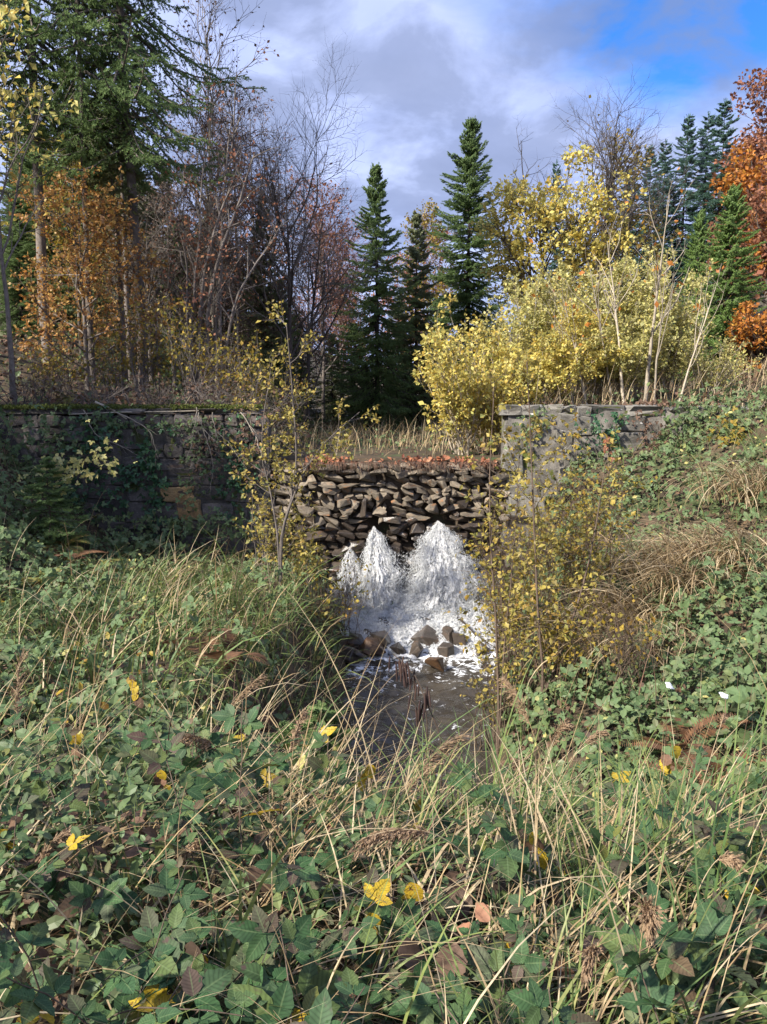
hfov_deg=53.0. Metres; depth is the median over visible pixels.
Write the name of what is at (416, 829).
grass stalk
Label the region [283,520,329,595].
willow bush
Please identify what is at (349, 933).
bramble
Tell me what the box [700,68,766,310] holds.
beech tree
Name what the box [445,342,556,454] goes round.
yellow shrub
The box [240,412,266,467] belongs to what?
hanging twig
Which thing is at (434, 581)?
waterfall
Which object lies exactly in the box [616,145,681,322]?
spruce tree
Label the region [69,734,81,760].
yellow seedling
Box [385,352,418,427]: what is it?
spruce tree
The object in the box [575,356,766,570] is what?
slope grass
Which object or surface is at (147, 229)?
spruce tree
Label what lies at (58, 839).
grass stalk
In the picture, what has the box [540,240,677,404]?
yellow shrub
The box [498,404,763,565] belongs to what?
masonry wall
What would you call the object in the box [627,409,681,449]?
wall creeper
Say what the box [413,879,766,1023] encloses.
bramble
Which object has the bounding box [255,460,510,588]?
rubble breach
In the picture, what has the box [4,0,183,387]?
spruce tree
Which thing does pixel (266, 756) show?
bramble
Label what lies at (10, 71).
spruce tree
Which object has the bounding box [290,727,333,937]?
grass stalk
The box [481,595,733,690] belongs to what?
grass tussock
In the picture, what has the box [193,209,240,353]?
spruce tree
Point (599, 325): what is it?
ash sapling
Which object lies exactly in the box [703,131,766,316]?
beech tree
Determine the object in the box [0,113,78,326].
spruce tree
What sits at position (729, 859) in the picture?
grass stalk
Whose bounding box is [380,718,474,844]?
grass stalk
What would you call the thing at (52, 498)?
young spruce
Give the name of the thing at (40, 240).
spruce tree
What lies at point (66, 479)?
shrub
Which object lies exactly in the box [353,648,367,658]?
rock
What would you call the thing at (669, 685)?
plastic scrap
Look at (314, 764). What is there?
bramble
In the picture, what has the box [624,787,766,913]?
bramble
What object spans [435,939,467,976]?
fallen leaf
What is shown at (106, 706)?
golden leaves
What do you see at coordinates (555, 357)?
yellow shrub
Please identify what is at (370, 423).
spruce tree
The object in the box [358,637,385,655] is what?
rock
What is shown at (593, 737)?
grass stalk
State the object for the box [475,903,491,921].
fallen leaf
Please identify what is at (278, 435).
hillside greenery
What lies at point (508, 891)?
straw
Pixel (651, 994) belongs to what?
bramble
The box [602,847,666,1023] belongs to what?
grass stalk
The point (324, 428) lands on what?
hillside undergrowth
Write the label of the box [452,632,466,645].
rock
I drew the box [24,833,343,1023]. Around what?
grass tuft
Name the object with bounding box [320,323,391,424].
spruce tree
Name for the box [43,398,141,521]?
wall creeper
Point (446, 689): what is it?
stream water
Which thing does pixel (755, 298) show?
spruce tree
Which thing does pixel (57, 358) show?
hazel bush
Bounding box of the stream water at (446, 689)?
[341,639,498,825]
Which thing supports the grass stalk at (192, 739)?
on the ground at (366, 450)
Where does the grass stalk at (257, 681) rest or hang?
on the ground at (366, 450)
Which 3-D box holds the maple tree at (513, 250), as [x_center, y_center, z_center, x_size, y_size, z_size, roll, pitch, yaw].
[5.407,-7.118,25.063,4.790,9.492,4.832,-3,8,-17]
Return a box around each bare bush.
[0,357,93,406]
[30,368,142,406]
[117,370,214,406]
[167,369,280,415]
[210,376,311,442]
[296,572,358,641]
[309,540,374,638]
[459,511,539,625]
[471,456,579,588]
[484,502,621,597]
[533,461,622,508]
[552,482,646,534]
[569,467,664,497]
[575,526,656,592]
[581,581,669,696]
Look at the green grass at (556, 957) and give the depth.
2.60 m
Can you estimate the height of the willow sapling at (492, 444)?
4.709 m
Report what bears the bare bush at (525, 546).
on the ground at (366, 450)
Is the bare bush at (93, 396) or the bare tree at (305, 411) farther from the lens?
the bare tree at (305, 411)
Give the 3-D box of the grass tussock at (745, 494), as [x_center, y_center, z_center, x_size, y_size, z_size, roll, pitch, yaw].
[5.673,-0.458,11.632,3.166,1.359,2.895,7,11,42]
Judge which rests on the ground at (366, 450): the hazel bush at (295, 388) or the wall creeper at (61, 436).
the hazel bush at (295, 388)
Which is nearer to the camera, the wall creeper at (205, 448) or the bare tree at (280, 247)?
the wall creeper at (205, 448)
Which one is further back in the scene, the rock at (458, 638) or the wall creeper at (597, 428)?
the wall creeper at (597, 428)
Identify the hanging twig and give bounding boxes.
[83,410,147,466]
[115,412,160,465]
[181,407,200,463]
[198,412,221,486]
[212,412,246,468]
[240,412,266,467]
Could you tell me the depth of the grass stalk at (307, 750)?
3.54 m
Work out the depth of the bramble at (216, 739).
3.31 m
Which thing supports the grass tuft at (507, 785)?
on the ground at (366, 450)
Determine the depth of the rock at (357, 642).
13.08 m
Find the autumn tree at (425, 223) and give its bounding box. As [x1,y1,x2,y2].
[394,197,457,349]
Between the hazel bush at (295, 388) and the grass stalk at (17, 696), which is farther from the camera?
the hazel bush at (295, 388)
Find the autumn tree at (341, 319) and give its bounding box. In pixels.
[303,265,383,397]
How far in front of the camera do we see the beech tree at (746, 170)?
29.49 m
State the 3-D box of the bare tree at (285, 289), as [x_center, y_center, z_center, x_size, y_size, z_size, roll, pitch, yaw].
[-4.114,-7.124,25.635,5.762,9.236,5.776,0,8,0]
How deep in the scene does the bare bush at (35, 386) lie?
15.42 m
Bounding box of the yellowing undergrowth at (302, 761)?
[0,389,766,844]
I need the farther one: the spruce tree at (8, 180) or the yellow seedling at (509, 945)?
the spruce tree at (8, 180)
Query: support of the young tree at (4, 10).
on the ground at (366, 450)
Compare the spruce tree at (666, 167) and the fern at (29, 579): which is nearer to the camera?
the fern at (29, 579)
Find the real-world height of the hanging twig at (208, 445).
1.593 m
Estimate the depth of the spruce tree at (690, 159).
37.00 m
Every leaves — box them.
[0,399,766,1023]
[0,476,701,842]
[0,743,766,1023]
[304,453,497,467]
[521,398,754,407]
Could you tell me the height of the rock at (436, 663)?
0.227 m
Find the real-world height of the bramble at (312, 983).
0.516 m
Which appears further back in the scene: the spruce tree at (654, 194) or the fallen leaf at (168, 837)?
the spruce tree at (654, 194)
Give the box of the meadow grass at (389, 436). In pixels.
[172,368,608,456]
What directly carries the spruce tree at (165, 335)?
on the ground at (366, 450)
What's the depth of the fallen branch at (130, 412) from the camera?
14.76 m
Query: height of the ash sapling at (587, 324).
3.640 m
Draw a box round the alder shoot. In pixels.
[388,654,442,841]
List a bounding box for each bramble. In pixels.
[0,697,28,789]
[0,713,80,814]
[0,788,89,928]
[0,850,258,1023]
[0,856,291,1023]
[0,917,219,1023]
[2,765,199,931]
[10,723,159,846]
[33,710,138,771]
[47,717,224,823]
[90,702,381,997]
[112,714,303,781]
[155,736,301,837]
[164,878,392,1023]
[176,759,456,916]
[227,904,342,1023]
[234,720,345,787]
[236,705,316,746]
[268,719,359,824]
[274,786,445,901]
[284,700,393,823]
[285,882,468,1023]
[290,967,369,1023]
[294,731,469,847]
[331,1015,442,1023]
[333,757,438,861]
[370,893,555,1023]
[392,977,599,1023]
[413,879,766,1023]
[416,761,565,875]
[426,816,604,976]
[447,768,704,979]
[501,763,713,843]
[507,777,600,827]
[542,780,733,847]
[560,911,766,1023]
[566,730,711,873]
[588,809,766,965]
[616,945,680,1023]
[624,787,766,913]
[642,772,766,856]
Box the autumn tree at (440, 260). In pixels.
[408,228,464,359]
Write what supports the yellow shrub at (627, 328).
on the ground at (366, 450)
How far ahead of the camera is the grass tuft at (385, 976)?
2.06 m
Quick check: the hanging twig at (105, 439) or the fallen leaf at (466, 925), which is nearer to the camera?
the fallen leaf at (466, 925)
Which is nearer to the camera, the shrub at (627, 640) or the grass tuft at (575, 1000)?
the grass tuft at (575, 1000)
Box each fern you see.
[1,567,66,588]
[33,545,107,565]
[42,534,96,555]
[45,388,97,404]
[59,552,124,577]
[162,628,266,670]
[616,713,755,771]
[626,743,766,797]
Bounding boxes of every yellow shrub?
[411,323,516,454]
[430,294,546,454]
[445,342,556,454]
[448,262,622,404]
[497,330,605,404]
[503,257,601,404]
[530,298,633,405]
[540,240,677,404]
[579,311,676,404]
[583,270,677,402]
[627,250,713,397]
[634,302,735,404]
[674,326,764,402]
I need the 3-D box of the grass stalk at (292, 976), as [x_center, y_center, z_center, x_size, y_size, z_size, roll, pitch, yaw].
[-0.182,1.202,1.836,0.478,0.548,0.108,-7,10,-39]
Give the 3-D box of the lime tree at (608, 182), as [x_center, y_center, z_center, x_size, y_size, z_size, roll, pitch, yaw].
[7.804,-9.576,26.782,7.071,11.691,5.557,0,8,0]
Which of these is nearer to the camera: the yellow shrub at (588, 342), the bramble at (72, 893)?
the bramble at (72, 893)
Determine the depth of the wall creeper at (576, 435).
14.67 m
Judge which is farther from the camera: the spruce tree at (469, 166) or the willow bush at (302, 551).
the spruce tree at (469, 166)
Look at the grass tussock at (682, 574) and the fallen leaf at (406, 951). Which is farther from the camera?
the grass tussock at (682, 574)
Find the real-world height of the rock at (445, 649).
0.228 m
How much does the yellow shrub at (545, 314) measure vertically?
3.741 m
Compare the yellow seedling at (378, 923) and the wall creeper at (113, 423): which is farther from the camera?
the wall creeper at (113, 423)
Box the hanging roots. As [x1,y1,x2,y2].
[293,461,500,473]
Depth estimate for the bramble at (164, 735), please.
4.10 m
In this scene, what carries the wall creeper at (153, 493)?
attached to the masonry wall at (169, 466)
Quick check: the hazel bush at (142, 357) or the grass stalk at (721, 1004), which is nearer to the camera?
the grass stalk at (721, 1004)
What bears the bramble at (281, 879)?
on the ground at (366, 450)
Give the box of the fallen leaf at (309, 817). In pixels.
[303,816,314,833]
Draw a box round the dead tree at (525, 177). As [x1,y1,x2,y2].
[510,117,551,286]
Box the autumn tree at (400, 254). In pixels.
[369,248,433,367]
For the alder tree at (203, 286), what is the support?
on the ground at (366, 450)
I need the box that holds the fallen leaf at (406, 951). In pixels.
[398,937,427,969]
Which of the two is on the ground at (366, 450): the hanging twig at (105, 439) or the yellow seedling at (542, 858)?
the yellow seedling at (542, 858)
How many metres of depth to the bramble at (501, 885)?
2.49 m
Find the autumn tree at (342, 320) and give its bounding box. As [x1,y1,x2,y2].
[299,210,377,413]
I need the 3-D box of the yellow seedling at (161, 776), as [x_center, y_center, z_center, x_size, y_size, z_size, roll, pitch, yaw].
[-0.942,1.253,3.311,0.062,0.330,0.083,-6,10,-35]
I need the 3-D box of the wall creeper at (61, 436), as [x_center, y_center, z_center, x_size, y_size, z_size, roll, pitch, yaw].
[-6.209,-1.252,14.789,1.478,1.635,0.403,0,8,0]
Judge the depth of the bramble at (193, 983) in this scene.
1.78 m
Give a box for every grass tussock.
[452,550,743,656]
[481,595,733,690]
[551,494,763,594]
[551,520,766,621]
[598,507,766,594]
[652,442,766,516]
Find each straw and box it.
[0,402,766,822]
[0,585,766,1023]
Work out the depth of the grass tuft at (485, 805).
3.15 m
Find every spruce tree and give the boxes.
[0,0,56,157]
[0,0,161,363]
[0,0,266,403]
[0,79,73,337]
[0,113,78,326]
[0,151,32,295]
[0,196,67,341]
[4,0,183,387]
[46,82,141,350]
[60,123,172,368]
[71,87,155,394]
[93,2,163,382]
[112,181,196,352]
[116,161,195,372]
[153,221,229,396]
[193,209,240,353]
[206,245,247,400]
[223,281,279,400]
[227,189,305,432]
[246,280,327,430]
[279,314,333,429]
[310,333,362,428]
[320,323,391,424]
[323,162,434,434]
[349,373,374,429]
[367,294,435,421]
[382,210,456,430]
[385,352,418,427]
[417,301,454,418]
[419,115,514,414]
[537,159,566,393]
[544,230,588,396]
[606,172,643,304]
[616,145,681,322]
[642,139,684,323]
[658,114,718,331]
[665,111,741,309]
[669,98,763,321]
[669,209,717,379]
[679,183,766,380]
[741,199,762,309]
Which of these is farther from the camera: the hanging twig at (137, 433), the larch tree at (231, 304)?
the larch tree at (231, 304)
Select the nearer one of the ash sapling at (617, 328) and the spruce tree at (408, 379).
the ash sapling at (617, 328)
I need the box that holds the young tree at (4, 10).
[0,0,88,405]
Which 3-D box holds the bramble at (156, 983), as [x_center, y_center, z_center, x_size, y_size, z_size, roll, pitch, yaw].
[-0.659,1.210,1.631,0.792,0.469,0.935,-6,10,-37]
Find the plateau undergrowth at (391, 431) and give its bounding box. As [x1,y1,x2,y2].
[67,385,697,456]
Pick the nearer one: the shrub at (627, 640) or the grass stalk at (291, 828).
the grass stalk at (291, 828)
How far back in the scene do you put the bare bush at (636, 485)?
13.28 m
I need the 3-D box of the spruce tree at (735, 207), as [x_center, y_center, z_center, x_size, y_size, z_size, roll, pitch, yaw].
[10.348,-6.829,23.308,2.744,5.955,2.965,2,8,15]
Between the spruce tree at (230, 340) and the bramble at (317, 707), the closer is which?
the bramble at (317, 707)
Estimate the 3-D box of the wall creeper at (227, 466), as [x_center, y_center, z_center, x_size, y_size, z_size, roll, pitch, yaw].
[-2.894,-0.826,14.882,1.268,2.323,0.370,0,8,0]
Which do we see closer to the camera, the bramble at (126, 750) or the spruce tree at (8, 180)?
the bramble at (126, 750)
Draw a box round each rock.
[338,635,350,646]
[339,646,361,663]
[347,632,363,648]
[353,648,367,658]
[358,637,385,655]
[370,631,390,648]
[378,617,388,627]
[389,642,405,656]
[409,641,423,657]
[411,625,440,647]
[424,657,443,671]
[437,642,454,656]
[441,626,453,643]
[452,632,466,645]
[470,597,490,605]
[474,640,488,655]
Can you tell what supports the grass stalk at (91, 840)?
on the ground at (366, 450)
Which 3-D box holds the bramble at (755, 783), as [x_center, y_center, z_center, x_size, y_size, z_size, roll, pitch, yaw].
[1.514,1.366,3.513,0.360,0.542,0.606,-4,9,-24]
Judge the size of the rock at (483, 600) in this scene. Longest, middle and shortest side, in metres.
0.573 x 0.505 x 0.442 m
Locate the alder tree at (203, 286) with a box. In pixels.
[138,33,307,403]
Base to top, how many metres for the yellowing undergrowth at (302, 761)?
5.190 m
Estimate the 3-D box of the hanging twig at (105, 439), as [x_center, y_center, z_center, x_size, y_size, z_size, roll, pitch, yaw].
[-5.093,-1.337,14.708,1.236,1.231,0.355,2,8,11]
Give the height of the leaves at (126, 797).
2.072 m
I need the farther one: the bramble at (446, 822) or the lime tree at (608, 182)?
the lime tree at (608, 182)
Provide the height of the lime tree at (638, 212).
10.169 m
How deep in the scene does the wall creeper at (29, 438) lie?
14.30 m
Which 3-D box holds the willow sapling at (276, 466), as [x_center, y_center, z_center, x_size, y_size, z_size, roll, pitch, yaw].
[-1.266,-1.008,12.136,2.460,4.500,1.347,-3,9,-21]
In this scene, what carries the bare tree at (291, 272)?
on the ground at (366, 450)
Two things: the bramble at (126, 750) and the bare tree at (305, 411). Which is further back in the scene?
the bare tree at (305, 411)
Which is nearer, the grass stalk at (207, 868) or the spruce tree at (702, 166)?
the grass stalk at (207, 868)
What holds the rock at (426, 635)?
on the ground at (366, 450)
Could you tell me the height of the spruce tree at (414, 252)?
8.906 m
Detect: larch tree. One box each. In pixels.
[174,82,292,400]
[208,85,322,399]
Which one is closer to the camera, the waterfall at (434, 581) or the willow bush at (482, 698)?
the willow bush at (482, 698)
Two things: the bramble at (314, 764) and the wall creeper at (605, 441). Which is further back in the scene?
the wall creeper at (605, 441)
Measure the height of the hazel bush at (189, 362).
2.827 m
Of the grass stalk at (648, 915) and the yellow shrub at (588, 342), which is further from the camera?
the yellow shrub at (588, 342)
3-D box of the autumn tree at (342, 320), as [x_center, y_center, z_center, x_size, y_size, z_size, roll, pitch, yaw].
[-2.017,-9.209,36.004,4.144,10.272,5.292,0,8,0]
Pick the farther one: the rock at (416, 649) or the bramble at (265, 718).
the rock at (416, 649)
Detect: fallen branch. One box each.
[69,410,198,414]
[94,401,126,418]
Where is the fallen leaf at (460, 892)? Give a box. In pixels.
[443,882,472,918]
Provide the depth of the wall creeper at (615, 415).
14.67 m
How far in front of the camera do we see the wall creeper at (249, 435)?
14.71 m
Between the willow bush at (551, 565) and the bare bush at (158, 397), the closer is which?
the willow bush at (551, 565)
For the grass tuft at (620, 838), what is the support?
on the ground at (366, 450)
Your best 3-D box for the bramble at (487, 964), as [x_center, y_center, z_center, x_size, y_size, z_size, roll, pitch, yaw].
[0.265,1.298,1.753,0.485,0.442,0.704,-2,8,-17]
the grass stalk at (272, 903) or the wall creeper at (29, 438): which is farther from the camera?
the wall creeper at (29, 438)
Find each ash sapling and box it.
[521,283,585,404]
[529,239,605,403]
[553,212,629,404]
[578,200,640,403]
[635,167,700,400]
[637,220,685,399]
[677,258,735,400]
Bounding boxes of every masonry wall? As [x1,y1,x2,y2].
[0,403,271,562]
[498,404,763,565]
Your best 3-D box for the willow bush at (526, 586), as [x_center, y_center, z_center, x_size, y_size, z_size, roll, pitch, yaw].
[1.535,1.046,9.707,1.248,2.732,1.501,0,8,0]
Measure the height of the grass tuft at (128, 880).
0.617 m
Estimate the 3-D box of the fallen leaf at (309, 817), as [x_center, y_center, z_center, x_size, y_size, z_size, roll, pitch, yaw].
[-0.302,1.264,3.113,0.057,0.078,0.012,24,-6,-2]
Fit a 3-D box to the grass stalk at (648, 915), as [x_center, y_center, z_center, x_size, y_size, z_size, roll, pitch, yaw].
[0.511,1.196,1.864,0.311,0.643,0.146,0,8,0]
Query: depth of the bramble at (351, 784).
3.73 m
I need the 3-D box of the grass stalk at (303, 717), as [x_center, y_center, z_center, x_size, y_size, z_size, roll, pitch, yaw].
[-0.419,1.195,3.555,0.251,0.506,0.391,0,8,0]
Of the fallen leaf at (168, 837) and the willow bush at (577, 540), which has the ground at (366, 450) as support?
the willow bush at (577, 540)
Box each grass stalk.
[1,647,31,777]
[14,824,83,937]
[60,722,112,946]
[177,783,255,915]
[178,673,269,735]
[178,820,252,866]
[179,733,266,827]
[182,843,275,981]
[206,923,369,1020]
[265,706,312,826]
[273,666,369,810]
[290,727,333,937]
[295,796,466,974]
[319,667,397,895]
[347,793,498,914]
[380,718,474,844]
[391,741,442,924]
[496,676,585,804]
[517,719,573,821]
[538,730,611,829]
[538,877,668,990]
[545,740,584,892]
[577,935,657,1020]
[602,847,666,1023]
[633,830,747,929]
[655,714,727,964]
[712,880,766,1023]
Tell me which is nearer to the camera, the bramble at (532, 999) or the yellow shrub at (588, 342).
the bramble at (532, 999)
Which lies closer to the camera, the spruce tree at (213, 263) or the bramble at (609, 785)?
the bramble at (609, 785)
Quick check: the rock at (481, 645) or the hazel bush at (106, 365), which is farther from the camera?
the hazel bush at (106, 365)
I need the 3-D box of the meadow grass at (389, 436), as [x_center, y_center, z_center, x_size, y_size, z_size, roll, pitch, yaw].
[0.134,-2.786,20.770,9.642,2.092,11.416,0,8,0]
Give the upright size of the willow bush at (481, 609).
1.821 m
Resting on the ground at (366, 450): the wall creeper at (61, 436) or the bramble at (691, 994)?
the bramble at (691, 994)
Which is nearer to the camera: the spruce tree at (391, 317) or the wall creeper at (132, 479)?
the wall creeper at (132, 479)
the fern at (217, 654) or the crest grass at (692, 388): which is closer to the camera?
the fern at (217, 654)
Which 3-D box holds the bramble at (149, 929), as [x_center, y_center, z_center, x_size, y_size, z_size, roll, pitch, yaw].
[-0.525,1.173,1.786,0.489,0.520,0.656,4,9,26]
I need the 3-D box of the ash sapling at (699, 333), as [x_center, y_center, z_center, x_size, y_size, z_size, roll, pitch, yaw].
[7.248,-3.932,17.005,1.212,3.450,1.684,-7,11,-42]
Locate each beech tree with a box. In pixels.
[7,163,185,391]
[25,134,122,351]
[697,162,766,304]
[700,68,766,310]
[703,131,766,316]
[709,140,766,294]
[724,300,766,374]
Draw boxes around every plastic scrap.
[665,682,673,688]
[719,692,727,698]
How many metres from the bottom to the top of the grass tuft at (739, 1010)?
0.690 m
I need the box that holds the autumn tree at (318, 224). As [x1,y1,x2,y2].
[277,166,370,426]
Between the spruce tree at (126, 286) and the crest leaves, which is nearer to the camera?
the crest leaves
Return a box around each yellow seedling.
[0,829,15,868]
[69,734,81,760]
[129,674,143,718]
[153,770,170,811]
[184,940,208,1004]
[358,765,375,820]
[362,912,381,969]
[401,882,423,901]
[504,932,523,985]
[524,832,547,903]
[659,746,681,803]
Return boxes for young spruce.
[13,456,89,551]
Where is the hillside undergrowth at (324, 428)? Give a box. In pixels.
[0,330,764,454]
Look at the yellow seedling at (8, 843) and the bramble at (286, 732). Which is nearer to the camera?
the yellow seedling at (8, 843)
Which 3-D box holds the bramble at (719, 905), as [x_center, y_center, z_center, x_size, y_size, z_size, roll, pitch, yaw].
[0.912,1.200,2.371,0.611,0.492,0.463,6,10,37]
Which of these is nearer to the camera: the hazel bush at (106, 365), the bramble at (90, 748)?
the bramble at (90, 748)
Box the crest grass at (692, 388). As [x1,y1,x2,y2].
[474,335,766,447]
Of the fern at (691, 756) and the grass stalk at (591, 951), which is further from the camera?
the fern at (691, 756)
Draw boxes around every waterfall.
[333,548,375,612]
[356,526,412,616]
[393,521,499,617]
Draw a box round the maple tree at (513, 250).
[470,141,647,393]
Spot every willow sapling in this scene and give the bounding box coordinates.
[220,299,381,584]
[443,355,546,755]
[503,348,624,697]
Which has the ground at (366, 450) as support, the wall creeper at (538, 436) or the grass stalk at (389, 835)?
the grass stalk at (389, 835)
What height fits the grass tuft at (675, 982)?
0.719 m
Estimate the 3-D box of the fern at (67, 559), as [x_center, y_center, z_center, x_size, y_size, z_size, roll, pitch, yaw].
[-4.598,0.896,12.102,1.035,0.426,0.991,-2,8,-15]
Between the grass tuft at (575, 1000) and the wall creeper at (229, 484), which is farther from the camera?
the wall creeper at (229, 484)
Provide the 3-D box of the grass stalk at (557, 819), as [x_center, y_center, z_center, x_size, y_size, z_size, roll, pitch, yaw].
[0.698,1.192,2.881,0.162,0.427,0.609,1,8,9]
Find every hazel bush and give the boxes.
[0,351,65,401]
[15,340,84,395]
[65,329,134,404]
[88,272,179,406]
[120,294,195,405]
[147,280,231,402]
[190,317,261,403]
[204,336,300,420]
[230,341,315,450]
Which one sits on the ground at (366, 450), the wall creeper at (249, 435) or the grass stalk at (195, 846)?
the grass stalk at (195, 846)
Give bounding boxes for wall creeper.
[0,390,114,514]
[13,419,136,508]
[21,405,96,487]
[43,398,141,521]
[73,407,250,436]
[94,501,258,549]
[95,463,146,508]
[134,437,177,540]
[143,422,193,436]
[161,399,236,489]
[165,430,220,517]
[200,409,265,528]
[215,447,259,496]
[220,401,276,487]
[504,406,550,454]
[541,408,590,467]
[574,408,609,450]
[599,411,629,452]
[601,437,615,465]
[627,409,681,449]
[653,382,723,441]
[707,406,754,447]
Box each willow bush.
[232,477,319,581]
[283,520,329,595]
[455,487,570,703]
[459,607,529,751]
[463,558,552,678]
[498,471,620,644]
[505,575,604,695]
[533,476,635,631]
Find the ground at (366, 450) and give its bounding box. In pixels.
[0,252,766,1023]
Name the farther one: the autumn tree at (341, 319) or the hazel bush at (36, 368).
the autumn tree at (341, 319)
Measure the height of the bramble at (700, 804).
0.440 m
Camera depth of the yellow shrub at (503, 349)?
17.10 m
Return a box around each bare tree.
[96,177,211,386]
[111,141,234,394]
[144,87,247,342]
[145,0,267,396]
[167,127,262,398]
[189,27,396,433]
[209,143,343,381]
[232,177,321,366]
[236,217,345,432]
[271,172,380,434]
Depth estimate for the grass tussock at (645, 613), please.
9.46 m
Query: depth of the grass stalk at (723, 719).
2.98 m
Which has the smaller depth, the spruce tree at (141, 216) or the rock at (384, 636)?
the rock at (384, 636)
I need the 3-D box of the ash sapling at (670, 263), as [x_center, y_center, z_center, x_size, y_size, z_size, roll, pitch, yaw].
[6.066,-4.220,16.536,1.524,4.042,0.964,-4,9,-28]
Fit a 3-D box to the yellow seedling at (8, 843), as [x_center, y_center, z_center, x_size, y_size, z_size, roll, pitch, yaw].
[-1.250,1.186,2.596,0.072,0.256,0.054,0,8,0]
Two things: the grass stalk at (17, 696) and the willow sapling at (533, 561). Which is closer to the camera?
the grass stalk at (17, 696)
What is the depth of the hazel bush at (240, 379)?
16.43 m
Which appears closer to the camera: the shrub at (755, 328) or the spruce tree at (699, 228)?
the shrub at (755, 328)
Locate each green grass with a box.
[0,523,399,766]
[0,643,766,1023]
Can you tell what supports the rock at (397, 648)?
in the stream water at (446, 689)
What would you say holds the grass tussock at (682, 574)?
on the ground at (366, 450)
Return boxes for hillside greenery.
[0,327,766,453]
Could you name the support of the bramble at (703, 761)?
on the ground at (366, 450)
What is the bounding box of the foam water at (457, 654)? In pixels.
[326,584,502,658]
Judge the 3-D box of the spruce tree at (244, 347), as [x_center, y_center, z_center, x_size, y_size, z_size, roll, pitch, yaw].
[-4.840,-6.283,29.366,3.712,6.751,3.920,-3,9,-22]
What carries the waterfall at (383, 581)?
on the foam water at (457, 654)
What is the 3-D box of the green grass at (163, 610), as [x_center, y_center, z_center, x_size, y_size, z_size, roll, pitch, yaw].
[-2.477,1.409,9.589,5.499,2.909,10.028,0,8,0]
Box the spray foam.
[334,586,496,654]
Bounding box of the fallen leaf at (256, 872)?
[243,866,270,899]
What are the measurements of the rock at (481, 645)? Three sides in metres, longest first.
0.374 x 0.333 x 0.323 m
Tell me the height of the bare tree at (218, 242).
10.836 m
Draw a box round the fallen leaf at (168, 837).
[155,833,176,858]
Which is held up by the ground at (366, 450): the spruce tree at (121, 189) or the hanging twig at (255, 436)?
the spruce tree at (121, 189)
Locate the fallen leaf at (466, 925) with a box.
[457,922,478,940]
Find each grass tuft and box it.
[5,736,294,939]
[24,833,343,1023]
[178,817,515,1021]
[328,706,600,865]
[355,843,726,1023]
[361,800,766,1023]
[396,693,766,1021]
[397,707,700,893]
[485,758,766,1023]
[512,716,766,936]
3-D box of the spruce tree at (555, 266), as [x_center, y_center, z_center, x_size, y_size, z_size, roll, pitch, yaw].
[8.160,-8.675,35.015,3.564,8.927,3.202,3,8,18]
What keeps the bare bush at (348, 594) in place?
on the ground at (366, 450)
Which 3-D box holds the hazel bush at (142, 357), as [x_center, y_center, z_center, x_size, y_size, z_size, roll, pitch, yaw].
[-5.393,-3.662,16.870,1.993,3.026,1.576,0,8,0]
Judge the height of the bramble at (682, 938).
0.495 m
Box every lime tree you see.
[511,65,704,395]
[583,123,667,388]
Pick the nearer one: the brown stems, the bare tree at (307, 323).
the brown stems
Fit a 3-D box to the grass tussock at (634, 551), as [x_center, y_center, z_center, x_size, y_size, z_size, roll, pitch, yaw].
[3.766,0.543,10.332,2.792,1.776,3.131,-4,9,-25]
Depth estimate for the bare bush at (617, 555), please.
10.81 m
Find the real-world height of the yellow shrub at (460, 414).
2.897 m
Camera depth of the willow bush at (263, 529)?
12.62 m
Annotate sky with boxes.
[0,0,766,364]
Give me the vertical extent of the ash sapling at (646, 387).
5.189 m
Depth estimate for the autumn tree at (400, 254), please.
44.35 m
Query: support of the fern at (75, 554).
on the ground at (366, 450)
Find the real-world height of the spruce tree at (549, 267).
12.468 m
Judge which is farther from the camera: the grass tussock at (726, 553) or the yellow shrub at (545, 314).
the yellow shrub at (545, 314)
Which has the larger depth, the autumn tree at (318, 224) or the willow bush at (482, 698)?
the autumn tree at (318, 224)
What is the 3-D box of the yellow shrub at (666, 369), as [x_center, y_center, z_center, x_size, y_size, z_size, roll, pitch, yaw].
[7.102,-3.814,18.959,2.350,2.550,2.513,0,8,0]
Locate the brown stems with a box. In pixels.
[0,392,766,878]
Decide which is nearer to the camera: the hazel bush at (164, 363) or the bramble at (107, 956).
the bramble at (107, 956)
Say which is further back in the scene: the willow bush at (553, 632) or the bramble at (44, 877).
the willow bush at (553, 632)
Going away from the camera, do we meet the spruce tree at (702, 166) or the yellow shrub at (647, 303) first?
the yellow shrub at (647, 303)
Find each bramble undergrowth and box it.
[0,385,766,864]
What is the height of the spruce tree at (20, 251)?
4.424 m
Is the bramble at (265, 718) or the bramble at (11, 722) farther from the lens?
the bramble at (265, 718)
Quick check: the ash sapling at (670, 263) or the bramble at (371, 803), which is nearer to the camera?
the bramble at (371, 803)

